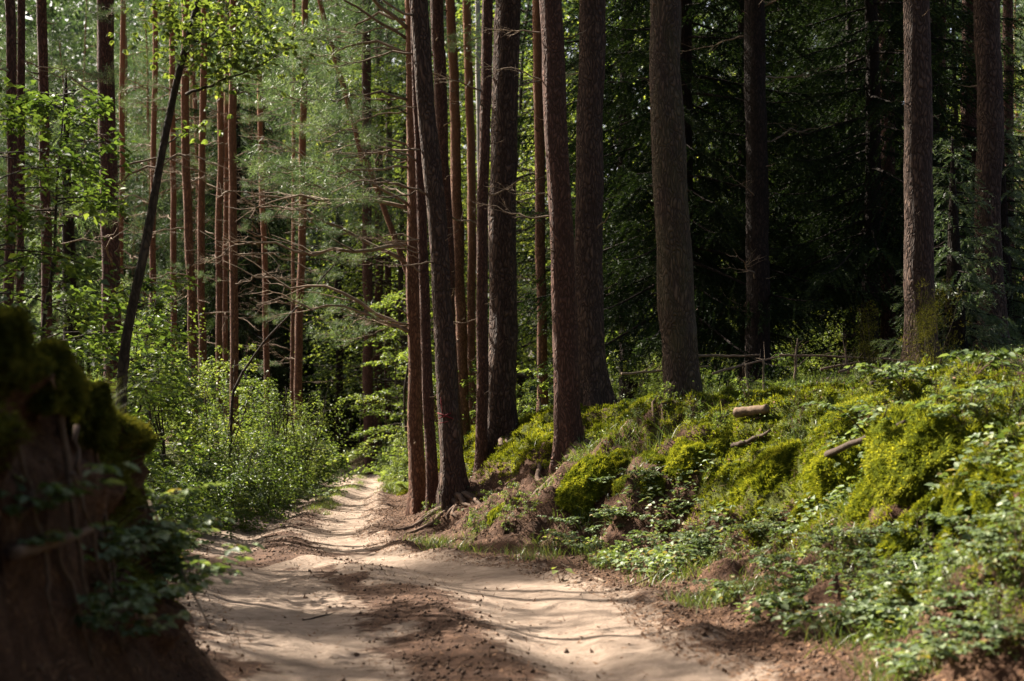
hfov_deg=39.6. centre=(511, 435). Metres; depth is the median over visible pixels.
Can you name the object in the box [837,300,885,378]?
juniper shrub
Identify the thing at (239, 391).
leafy shrub
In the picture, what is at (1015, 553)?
bramble plant
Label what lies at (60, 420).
exposed root
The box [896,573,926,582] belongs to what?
bramble plant
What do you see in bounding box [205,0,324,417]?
pine tree
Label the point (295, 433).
leafy shrub
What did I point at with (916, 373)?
bramble plant
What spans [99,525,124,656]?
exposed root
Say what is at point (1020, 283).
leafy shrub
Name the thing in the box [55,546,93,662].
exposed root
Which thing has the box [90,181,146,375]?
spruce tree
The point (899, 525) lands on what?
bilberry bush
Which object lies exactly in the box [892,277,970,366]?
juniper shrub
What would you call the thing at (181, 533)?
bramble plant
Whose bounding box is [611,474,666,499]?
moss hummock
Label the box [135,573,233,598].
bramble plant
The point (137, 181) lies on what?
pine tree
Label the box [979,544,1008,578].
bilberry bush
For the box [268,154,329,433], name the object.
spruce tree
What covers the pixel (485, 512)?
bilberry bush
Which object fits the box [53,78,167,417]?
spruce tree
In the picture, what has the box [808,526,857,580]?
bilberry bush
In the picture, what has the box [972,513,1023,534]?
bramble plant
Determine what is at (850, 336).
leafy shrub
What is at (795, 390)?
bilberry bush
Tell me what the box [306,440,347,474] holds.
leafy shrub
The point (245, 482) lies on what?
leafy shrub
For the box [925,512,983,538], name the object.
bramble plant
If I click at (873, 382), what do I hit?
fallen branch
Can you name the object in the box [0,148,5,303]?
pine tree
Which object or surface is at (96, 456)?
exposed root
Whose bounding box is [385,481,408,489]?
fern
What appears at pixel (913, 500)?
moss beard
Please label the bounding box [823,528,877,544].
bramble plant
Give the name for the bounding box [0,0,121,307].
pine tree
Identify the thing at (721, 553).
bilberry bush
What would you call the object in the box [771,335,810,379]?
leafy shrub
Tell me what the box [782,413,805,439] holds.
bilberry bush
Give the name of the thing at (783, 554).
bramble plant
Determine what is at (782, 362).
leafy shrub
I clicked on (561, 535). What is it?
bramble plant
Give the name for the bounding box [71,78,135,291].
pine tree
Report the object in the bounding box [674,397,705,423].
bilberry bush
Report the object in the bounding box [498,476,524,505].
bilberry bush
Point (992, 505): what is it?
moss beard
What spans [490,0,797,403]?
spruce tree
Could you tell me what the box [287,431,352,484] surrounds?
leafy shrub
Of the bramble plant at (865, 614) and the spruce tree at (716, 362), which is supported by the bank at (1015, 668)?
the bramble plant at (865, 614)
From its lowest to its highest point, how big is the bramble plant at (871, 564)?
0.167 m
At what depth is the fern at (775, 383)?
19.90 m
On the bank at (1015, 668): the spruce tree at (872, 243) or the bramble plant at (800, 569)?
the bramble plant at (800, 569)
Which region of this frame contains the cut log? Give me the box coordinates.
[733,404,769,417]
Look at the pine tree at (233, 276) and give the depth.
27.45 m
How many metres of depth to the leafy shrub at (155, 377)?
28.93 m
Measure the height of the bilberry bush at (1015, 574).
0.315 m
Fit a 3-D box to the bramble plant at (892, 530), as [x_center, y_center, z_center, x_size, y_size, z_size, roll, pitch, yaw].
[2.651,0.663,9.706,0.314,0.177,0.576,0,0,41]
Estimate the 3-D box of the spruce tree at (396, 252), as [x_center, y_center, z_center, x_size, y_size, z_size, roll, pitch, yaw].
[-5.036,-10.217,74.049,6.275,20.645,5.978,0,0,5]
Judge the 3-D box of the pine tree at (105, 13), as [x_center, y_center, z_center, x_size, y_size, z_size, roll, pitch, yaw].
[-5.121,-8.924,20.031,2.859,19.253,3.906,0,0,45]
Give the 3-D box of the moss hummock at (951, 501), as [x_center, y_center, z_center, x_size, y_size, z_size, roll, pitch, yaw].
[3.031,0.315,9.476,0.902,0.202,0.303,-50,6,-31]
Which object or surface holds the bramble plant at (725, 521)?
on the bank at (1015, 668)
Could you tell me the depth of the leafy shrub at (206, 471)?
18.96 m
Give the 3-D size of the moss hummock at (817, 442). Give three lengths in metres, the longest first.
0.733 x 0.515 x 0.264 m
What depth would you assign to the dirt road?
9.58 m
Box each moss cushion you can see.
[0,303,39,388]
[25,335,92,418]
[69,376,122,454]
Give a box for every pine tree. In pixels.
[0,0,61,301]
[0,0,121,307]
[0,0,134,336]
[0,0,135,305]
[0,4,32,302]
[0,29,6,295]
[0,35,83,328]
[0,42,38,309]
[0,73,37,309]
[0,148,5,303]
[2,117,79,325]
[15,19,101,339]
[26,0,142,375]
[26,0,215,404]
[54,0,192,325]
[56,78,140,370]
[61,0,180,368]
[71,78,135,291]
[90,32,183,361]
[94,0,199,405]
[98,8,180,319]
[115,0,265,352]
[116,0,228,450]
[116,4,273,445]
[118,0,252,431]
[119,109,160,311]
[121,0,258,441]
[123,0,192,319]
[135,0,247,348]
[138,125,194,311]
[145,86,189,280]
[157,0,255,351]
[158,84,223,331]
[169,32,255,328]
[171,0,311,442]
[179,0,299,435]
[186,0,338,472]
[189,0,317,441]
[200,0,433,515]
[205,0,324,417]
[209,0,339,435]
[228,0,393,465]
[228,57,311,305]
[229,0,299,367]
[238,0,371,423]
[240,0,313,303]
[241,36,333,423]
[269,0,355,339]
[274,110,312,426]
[277,0,398,468]
[278,47,350,424]
[282,0,521,537]
[285,52,350,341]
[295,0,406,474]
[308,0,448,512]
[316,0,432,470]
[317,0,438,444]
[333,0,433,459]
[374,0,476,444]
[389,0,532,425]
[398,0,493,435]
[399,0,572,472]
[468,0,600,534]
[487,0,578,457]
[516,0,575,410]
[569,0,618,409]
[634,0,702,444]
[815,0,958,369]
[894,0,945,370]
[939,2,947,327]
[957,0,1011,353]
[960,0,976,347]
[961,2,1023,273]
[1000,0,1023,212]
[1000,0,1023,297]
[1001,0,1016,294]
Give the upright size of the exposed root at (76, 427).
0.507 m
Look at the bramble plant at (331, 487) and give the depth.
32.73 m
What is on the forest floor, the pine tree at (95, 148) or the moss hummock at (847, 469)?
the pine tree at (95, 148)
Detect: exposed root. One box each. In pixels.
[17,446,39,535]
[27,491,59,640]
[55,413,90,621]
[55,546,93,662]
[70,471,112,597]
[72,424,88,544]
[93,451,120,610]
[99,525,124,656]
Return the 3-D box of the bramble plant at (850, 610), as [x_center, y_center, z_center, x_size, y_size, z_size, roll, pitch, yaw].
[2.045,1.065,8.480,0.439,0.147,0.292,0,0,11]
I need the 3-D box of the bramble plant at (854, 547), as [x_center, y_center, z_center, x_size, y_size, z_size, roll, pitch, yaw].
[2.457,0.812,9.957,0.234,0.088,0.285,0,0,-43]
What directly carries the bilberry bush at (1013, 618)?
on the bank at (1015, 668)
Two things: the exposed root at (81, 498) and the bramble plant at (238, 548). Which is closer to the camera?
the exposed root at (81, 498)
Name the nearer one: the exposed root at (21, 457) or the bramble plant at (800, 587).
the exposed root at (21, 457)
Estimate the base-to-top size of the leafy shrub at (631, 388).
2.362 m
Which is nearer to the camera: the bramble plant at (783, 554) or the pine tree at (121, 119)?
the bramble plant at (783, 554)
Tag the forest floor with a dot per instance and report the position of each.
(722, 403)
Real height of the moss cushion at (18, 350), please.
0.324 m
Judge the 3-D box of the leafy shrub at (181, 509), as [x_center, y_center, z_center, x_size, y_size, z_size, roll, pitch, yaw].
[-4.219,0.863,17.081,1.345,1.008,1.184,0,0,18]
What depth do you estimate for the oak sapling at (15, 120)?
12.39 m
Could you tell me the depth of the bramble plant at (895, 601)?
8.41 m
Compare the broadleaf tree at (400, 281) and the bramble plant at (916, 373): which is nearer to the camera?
the bramble plant at (916, 373)
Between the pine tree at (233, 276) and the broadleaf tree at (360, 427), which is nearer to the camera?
the pine tree at (233, 276)
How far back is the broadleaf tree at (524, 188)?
69.20 m
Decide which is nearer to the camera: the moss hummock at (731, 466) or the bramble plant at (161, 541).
the bramble plant at (161, 541)
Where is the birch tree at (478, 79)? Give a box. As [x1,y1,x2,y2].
[475,0,480,177]
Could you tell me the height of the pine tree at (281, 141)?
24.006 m
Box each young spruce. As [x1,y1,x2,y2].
[1,64,155,423]
[867,136,1023,364]
[938,117,1023,349]
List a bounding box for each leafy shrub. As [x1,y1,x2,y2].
[66,283,217,448]
[91,300,225,469]
[94,320,217,444]
[145,452,248,538]
[145,466,216,547]
[149,349,236,452]
[152,359,276,503]
[162,459,256,526]
[170,419,304,511]
[181,461,287,533]
[182,343,258,447]
[200,361,286,464]
[210,426,316,507]
[213,371,346,502]
[222,403,343,482]
[228,460,306,519]
[242,420,347,484]
[263,385,357,489]
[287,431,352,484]
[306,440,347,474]
[356,418,400,470]
[373,442,404,474]
[377,422,435,482]
[379,442,407,479]
[382,422,424,472]
[388,413,438,477]
[423,431,439,463]
[458,360,520,434]
[516,381,549,417]
[523,365,553,407]
[605,309,662,400]
[606,316,661,401]
[610,361,662,397]
[638,345,662,393]
[698,345,735,391]
[702,361,737,390]
[712,311,778,389]
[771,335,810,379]
[771,345,833,380]
[775,309,850,378]
[800,312,879,371]
[813,329,856,377]
[832,308,858,370]
[1011,264,1023,337]
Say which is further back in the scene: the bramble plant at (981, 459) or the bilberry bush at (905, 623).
the bramble plant at (981, 459)
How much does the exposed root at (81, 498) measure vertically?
0.525 m
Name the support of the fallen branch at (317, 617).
on the dirt road
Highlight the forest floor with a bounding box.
[158,344,1023,464]
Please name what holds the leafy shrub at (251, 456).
on the bank at (12, 533)
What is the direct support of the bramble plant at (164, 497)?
on the bank at (12, 533)
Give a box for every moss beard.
[578,495,593,524]
[752,496,765,514]
[803,451,814,467]
[812,454,841,509]
[900,496,919,508]
[929,499,973,565]
[969,474,1023,547]
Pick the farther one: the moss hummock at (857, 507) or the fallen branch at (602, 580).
the fallen branch at (602, 580)
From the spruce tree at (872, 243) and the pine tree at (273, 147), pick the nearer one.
the spruce tree at (872, 243)
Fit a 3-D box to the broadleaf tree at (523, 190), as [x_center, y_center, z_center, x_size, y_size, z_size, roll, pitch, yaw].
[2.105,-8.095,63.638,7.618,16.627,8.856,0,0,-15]
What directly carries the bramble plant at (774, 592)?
on the bank at (1015, 668)
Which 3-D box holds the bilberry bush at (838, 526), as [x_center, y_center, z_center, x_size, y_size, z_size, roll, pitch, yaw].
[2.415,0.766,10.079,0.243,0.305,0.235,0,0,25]
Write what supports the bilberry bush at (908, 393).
on the bank at (1015, 668)
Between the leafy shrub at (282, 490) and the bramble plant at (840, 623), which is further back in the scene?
the leafy shrub at (282, 490)
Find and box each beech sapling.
[327,236,475,481]
[338,326,433,478]
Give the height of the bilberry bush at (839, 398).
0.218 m
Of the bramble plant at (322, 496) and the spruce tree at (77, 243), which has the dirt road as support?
the bramble plant at (322, 496)
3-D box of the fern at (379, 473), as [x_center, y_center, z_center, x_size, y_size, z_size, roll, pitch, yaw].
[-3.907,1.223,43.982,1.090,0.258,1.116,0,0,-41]
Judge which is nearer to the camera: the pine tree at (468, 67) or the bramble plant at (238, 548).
the bramble plant at (238, 548)
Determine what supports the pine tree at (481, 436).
on the bank at (1015, 668)
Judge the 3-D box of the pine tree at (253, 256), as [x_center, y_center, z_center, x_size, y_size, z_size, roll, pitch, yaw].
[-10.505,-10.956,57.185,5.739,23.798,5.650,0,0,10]
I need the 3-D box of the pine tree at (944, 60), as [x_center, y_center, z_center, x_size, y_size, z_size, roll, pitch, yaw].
[9.063,-12.170,29.870,5.459,22.291,5.367,0,0,0]
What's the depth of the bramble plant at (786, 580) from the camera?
9.90 m
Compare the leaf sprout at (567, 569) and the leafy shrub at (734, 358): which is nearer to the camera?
the leaf sprout at (567, 569)
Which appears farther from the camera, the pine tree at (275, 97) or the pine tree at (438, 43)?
the pine tree at (275, 97)
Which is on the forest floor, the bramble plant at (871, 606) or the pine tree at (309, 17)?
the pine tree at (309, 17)
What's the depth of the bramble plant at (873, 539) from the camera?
9.98 m
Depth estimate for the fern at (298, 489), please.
27.34 m
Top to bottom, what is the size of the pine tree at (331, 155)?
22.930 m
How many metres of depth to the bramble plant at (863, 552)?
9.76 m
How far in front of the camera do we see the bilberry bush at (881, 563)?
9.19 m
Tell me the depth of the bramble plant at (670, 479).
14.80 m
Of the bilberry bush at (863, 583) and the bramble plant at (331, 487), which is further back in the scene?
the bramble plant at (331, 487)
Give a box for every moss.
[0,351,191,618]
[395,355,1023,645]
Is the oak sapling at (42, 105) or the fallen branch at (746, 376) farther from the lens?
the fallen branch at (746, 376)
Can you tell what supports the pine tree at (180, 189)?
on the forest floor
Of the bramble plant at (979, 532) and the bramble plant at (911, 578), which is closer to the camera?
the bramble plant at (979, 532)
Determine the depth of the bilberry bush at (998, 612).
6.90 m
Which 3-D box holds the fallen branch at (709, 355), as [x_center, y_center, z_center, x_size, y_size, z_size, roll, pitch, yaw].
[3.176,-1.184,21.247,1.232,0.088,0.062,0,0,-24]
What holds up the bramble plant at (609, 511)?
on the bank at (1015, 668)
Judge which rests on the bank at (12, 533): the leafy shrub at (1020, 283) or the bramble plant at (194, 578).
the bramble plant at (194, 578)
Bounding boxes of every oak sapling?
[0,59,124,355]
[0,78,187,473]
[66,268,218,518]
[93,284,224,501]
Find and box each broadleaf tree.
[280,26,488,417]
[282,72,434,447]
[307,41,466,438]
[324,101,488,437]
[326,117,466,441]
[381,0,615,415]
[383,105,534,420]
[404,47,608,417]
[462,159,553,405]
[475,74,617,413]
[603,4,737,393]
[611,194,709,396]
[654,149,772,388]
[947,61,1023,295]
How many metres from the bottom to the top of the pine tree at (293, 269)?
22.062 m
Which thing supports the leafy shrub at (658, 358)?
on the forest floor
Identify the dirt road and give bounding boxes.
[0,373,806,680]
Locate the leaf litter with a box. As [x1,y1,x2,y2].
[0,360,1023,680]
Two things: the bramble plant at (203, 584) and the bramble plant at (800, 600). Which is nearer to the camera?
the bramble plant at (203, 584)
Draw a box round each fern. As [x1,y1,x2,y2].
[157,502,214,515]
[272,488,309,498]
[368,470,387,476]
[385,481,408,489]
[619,398,641,403]
[752,379,797,387]
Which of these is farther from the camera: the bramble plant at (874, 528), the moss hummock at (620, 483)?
the moss hummock at (620, 483)
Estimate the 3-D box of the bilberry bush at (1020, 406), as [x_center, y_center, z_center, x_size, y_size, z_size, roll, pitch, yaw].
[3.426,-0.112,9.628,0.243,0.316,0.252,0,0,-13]
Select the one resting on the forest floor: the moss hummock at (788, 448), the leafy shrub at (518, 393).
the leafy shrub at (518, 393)
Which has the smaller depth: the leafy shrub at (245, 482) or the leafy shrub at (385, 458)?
the leafy shrub at (245, 482)
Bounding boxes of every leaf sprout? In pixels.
[542,533,558,545]
[551,567,574,582]
[922,641,972,670]
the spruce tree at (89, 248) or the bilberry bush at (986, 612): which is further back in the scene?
the spruce tree at (89, 248)
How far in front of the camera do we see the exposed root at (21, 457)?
5.23 m
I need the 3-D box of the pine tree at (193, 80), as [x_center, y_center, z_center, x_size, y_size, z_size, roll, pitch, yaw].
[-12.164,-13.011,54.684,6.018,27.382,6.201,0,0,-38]
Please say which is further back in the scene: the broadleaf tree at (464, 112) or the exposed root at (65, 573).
the broadleaf tree at (464, 112)
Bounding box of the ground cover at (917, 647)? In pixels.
[463,342,1023,679]
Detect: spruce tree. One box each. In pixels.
[13,24,100,375]
[30,125,102,370]
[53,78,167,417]
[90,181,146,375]
[128,42,249,435]
[147,19,273,417]
[147,174,209,421]
[156,36,288,438]
[160,1,328,424]
[228,110,314,440]
[244,104,319,434]
[245,76,309,367]
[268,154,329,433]
[280,121,346,438]
[293,158,403,440]
[294,16,406,447]
[303,51,399,437]
[304,143,348,423]
[382,218,476,424]
[384,76,434,379]
[474,0,898,397]
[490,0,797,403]
[609,0,902,384]
[681,0,841,388]
[699,0,862,365]
[700,9,771,382]
[703,0,1023,369]
[765,0,961,371]
[770,3,961,378]
[783,0,1023,370]
[789,2,903,347]
[946,0,1022,269]
[1000,1,1023,297]
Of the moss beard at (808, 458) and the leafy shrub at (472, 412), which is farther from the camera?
the leafy shrub at (472, 412)
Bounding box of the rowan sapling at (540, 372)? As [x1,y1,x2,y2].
[516,368,553,411]
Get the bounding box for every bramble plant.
[0,462,140,523]
[0,483,83,523]
[17,521,118,545]
[67,593,109,629]
[73,584,203,645]
[81,538,139,579]
[88,527,173,580]
[90,579,156,642]
[91,562,154,611]
[110,522,197,562]
[117,607,190,652]
[121,511,233,534]
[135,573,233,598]
[141,504,168,516]
[142,540,207,562]
[144,481,227,512]
[145,515,220,540]
[151,553,204,587]
[153,530,176,545]
[154,543,264,585]
[156,518,234,557]
[156,537,189,563]
[156,562,243,599]
[166,574,212,583]
[171,547,192,558]
[181,540,214,552]
[296,486,347,504]
[297,484,325,490]
[303,483,340,494]
[311,478,338,486]
[397,469,407,477]
[537,515,584,528]
[540,529,583,546]
[563,539,604,552]
[564,519,602,538]
[588,476,614,482]
[589,509,605,522]
[590,508,610,521]
[599,504,626,517]
[600,506,640,522]
[614,540,644,552]
[615,466,660,479]
[620,491,653,496]
[621,512,649,522]
[621,534,659,547]
[625,530,665,546]
[639,477,674,485]
[640,468,667,477]
[644,474,657,481]
[651,532,685,541]
[653,519,686,531]
[657,506,685,511]
[659,497,703,510]
[669,531,731,543]
[675,542,733,560]
[686,531,724,544]
[692,574,774,599]
[712,516,736,524]
[715,514,734,524]
[717,541,772,558]
[734,549,800,566]
[737,523,764,534]
[744,518,781,533]
[746,523,767,532]
[748,554,795,573]
[752,561,804,578]
[757,506,789,519]
[758,575,820,595]
[762,588,803,596]
[768,523,802,536]
[768,583,816,595]
[769,588,808,613]
[774,561,851,580]
[778,570,814,582]
[786,595,817,610]
[794,537,832,547]
[798,532,847,546]
[799,400,869,424]
[801,561,865,573]
[810,548,886,565]
[817,567,875,580]
[818,603,890,622]
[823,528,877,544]
[824,613,858,627]
[831,525,890,540]
[843,545,875,551]
[844,364,933,389]
[846,577,897,599]
[851,405,893,421]
[852,560,893,569]
[853,608,899,617]
[855,549,874,556]
[856,361,947,385]
[856,570,946,592]
[856,584,956,616]
[857,556,906,572]
[858,533,884,545]
[858,604,916,614]
[860,603,915,621]
[876,520,903,534]
[876,597,927,607]
[891,554,920,569]
[893,547,942,572]
[895,400,976,423]
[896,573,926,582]
[914,559,951,568]
[917,623,991,662]
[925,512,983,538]
[928,539,1023,577]
[929,379,1010,410]
[932,587,992,604]
[932,616,1011,638]
[935,614,1023,645]
[938,348,1023,378]
[940,602,1011,621]
[941,623,1006,652]
[954,525,1023,544]
[954,540,1021,553]
[965,479,988,484]
[968,481,1012,499]
[970,456,998,470]
[970,549,990,555]
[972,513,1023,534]
[973,536,1021,551]
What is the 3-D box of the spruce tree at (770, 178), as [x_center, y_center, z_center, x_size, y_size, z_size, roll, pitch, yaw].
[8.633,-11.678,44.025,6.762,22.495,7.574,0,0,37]
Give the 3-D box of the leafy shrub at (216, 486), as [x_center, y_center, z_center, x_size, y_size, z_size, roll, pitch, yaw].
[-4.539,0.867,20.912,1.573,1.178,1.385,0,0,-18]
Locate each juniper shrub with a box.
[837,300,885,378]
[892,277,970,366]
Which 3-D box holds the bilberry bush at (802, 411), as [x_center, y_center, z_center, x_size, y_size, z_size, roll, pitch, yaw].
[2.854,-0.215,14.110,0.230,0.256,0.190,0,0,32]
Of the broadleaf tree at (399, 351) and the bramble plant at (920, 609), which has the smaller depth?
the bramble plant at (920, 609)
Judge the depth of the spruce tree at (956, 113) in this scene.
44.95 m
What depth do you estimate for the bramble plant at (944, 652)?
6.87 m
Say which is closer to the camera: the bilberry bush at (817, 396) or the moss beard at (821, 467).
the moss beard at (821, 467)
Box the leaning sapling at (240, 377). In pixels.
[228,245,353,465]
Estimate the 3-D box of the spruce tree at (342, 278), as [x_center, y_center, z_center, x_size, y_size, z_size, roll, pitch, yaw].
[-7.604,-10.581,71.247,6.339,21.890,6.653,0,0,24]
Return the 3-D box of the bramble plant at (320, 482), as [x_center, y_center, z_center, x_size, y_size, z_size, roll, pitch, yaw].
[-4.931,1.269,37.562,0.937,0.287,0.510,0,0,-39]
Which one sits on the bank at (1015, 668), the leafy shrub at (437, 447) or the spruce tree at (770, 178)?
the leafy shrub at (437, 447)
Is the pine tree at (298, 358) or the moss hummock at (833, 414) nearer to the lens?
the moss hummock at (833, 414)
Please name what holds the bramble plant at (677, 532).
on the bank at (1015, 668)
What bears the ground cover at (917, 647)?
on the forest floor
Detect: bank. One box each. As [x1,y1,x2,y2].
[0,374,294,652]
[347,362,1023,680]
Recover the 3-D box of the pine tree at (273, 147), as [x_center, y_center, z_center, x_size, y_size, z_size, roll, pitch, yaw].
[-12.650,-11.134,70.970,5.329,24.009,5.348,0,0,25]
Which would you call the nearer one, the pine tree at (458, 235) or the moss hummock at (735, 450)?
the moss hummock at (735, 450)
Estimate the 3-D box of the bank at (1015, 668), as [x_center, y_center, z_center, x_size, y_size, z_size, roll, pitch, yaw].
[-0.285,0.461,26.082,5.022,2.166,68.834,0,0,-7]
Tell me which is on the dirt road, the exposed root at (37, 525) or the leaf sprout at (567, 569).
the leaf sprout at (567, 569)
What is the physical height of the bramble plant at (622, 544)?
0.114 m
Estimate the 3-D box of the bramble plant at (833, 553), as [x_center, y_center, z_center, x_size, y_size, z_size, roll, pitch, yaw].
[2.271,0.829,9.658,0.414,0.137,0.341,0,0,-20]
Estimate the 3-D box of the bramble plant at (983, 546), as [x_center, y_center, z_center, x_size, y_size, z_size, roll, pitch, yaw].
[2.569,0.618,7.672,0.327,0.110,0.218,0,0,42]
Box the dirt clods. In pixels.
[2,404,1022,680]
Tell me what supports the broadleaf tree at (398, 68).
on the forest floor
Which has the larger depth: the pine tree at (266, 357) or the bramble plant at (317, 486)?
the pine tree at (266, 357)
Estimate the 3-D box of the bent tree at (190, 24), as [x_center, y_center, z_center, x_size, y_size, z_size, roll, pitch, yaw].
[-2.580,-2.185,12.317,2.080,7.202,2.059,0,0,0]
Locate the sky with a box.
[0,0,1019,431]
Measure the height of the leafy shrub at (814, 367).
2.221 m
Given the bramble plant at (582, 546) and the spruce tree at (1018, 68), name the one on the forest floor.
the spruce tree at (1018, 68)
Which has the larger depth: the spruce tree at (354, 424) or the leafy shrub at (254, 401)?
the spruce tree at (354, 424)
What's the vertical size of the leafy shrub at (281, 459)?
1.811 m
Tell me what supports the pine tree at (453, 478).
on the bank at (1015, 668)
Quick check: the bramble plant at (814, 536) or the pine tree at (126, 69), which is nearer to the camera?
the bramble plant at (814, 536)
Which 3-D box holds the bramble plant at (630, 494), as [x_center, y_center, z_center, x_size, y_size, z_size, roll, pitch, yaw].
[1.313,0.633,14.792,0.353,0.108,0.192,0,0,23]
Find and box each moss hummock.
[487,497,522,526]
[523,422,553,446]
[543,431,553,452]
[554,451,617,516]
[610,448,633,475]
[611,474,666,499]
[631,449,666,471]
[664,437,724,480]
[681,418,728,453]
[702,460,746,489]
[724,414,749,457]
[728,445,791,504]
[756,438,801,474]
[785,488,816,534]
[800,440,864,499]
[803,389,888,441]
[808,434,824,448]
[843,478,871,526]
[860,395,1013,485]
[862,396,963,509]
[874,475,953,565]
[929,511,977,549]
[940,440,1002,533]
[962,456,1020,518]
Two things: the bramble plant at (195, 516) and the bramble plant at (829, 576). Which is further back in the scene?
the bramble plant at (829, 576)
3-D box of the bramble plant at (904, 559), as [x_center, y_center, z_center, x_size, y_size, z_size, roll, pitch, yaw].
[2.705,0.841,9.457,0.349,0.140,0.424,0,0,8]
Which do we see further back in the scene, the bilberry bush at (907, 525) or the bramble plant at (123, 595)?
the bilberry bush at (907, 525)
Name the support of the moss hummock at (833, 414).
on the bank at (1015, 668)
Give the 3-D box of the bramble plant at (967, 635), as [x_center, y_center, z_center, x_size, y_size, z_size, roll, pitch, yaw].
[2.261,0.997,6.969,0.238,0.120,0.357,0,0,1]
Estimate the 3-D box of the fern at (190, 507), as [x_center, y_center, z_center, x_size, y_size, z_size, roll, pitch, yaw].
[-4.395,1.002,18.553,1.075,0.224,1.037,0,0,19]
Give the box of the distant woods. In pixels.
[0,0,1023,432]
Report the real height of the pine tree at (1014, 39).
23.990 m
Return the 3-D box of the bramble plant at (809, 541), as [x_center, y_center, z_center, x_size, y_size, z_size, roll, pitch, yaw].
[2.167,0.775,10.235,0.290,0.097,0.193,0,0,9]
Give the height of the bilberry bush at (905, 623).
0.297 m
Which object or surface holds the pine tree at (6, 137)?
on the forest floor
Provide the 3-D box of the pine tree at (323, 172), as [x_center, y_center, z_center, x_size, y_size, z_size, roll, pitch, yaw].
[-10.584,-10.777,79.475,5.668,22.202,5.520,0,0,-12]
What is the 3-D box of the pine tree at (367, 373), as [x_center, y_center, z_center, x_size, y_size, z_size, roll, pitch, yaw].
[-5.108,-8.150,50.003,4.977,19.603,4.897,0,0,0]
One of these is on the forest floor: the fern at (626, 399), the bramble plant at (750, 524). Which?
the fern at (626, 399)
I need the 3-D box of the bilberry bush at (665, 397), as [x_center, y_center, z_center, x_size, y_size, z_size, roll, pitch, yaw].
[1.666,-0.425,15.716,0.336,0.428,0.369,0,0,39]
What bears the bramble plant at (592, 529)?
on the bank at (1015, 668)
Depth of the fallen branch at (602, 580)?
13.33 m
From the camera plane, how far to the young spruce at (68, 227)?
23.93 m
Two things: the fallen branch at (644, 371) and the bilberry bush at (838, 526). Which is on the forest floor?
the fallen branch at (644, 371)
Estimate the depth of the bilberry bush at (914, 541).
9.51 m
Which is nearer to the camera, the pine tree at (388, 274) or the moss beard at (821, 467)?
the moss beard at (821, 467)
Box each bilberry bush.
[421,501,441,523]
[458,507,483,527]
[463,511,488,538]
[479,489,497,504]
[479,503,495,527]
[496,503,522,531]
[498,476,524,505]
[517,489,542,517]
[622,408,649,432]
[643,379,676,407]
[646,534,663,550]
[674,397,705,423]
[679,525,716,558]
[684,518,715,549]
[699,531,741,560]
[701,410,730,431]
[720,521,745,548]
[732,375,766,406]
[751,510,778,538]
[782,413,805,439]
[784,385,802,403]
[793,403,811,420]
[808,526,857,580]
[809,387,826,406]
[811,519,860,570]
[834,522,867,557]
[834,554,865,592]
[837,392,849,403]
[838,561,883,600]
[846,530,870,551]
[855,526,879,547]
[865,550,900,586]
[867,389,898,406]
[891,613,935,650]
[893,386,925,405]
[895,523,922,551]
[896,527,928,556]
[906,507,932,550]
[912,523,936,555]
[914,531,968,578]
[915,575,954,617]
[922,374,953,404]
[922,545,984,600]
[929,561,966,591]
[952,410,971,434]
[958,393,981,421]
[964,602,1009,648]
[966,576,1023,630]
[971,385,1004,425]
[977,555,1023,609]
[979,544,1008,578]
[979,583,1023,660]
[995,376,1023,418]
[998,399,1023,437]
[998,552,1023,599]
[1004,512,1023,560]
[1004,613,1023,645]
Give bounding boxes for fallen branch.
[6,526,93,561]
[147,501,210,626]
[302,612,335,620]
[534,461,541,480]
[561,555,605,582]
[619,569,667,588]
[621,363,708,374]
[698,354,759,356]
[712,350,783,374]
[730,429,771,447]
[745,364,749,388]
[762,358,764,390]
[779,350,899,373]
[791,338,810,380]
[820,353,898,369]
[822,329,858,373]
[824,405,906,457]
[838,357,884,372]
[869,377,891,385]
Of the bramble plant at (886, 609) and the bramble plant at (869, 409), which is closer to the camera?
the bramble plant at (886, 609)
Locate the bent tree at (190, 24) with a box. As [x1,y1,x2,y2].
[106,0,333,413]
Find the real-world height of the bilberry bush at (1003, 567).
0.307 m
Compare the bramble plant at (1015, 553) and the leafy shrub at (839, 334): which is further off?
the leafy shrub at (839, 334)
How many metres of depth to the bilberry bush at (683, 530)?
12.76 m
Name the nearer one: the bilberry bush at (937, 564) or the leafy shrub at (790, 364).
the bilberry bush at (937, 564)
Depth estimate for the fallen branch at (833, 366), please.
22.00 m
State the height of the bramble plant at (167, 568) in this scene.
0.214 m
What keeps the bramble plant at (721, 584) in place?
on the bank at (1015, 668)
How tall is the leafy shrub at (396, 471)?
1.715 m
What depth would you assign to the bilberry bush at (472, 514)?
16.04 m
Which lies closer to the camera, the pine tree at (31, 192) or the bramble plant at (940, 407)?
the bramble plant at (940, 407)
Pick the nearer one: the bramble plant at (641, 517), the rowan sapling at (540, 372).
the bramble plant at (641, 517)
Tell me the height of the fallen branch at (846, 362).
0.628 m
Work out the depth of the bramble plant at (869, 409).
11.04 m
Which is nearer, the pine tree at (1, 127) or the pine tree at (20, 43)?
the pine tree at (20, 43)
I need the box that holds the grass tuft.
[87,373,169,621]
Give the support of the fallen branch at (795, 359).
on the forest floor
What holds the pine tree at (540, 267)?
on the forest floor
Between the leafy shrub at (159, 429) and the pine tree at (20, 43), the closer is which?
the pine tree at (20, 43)
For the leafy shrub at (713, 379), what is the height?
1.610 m

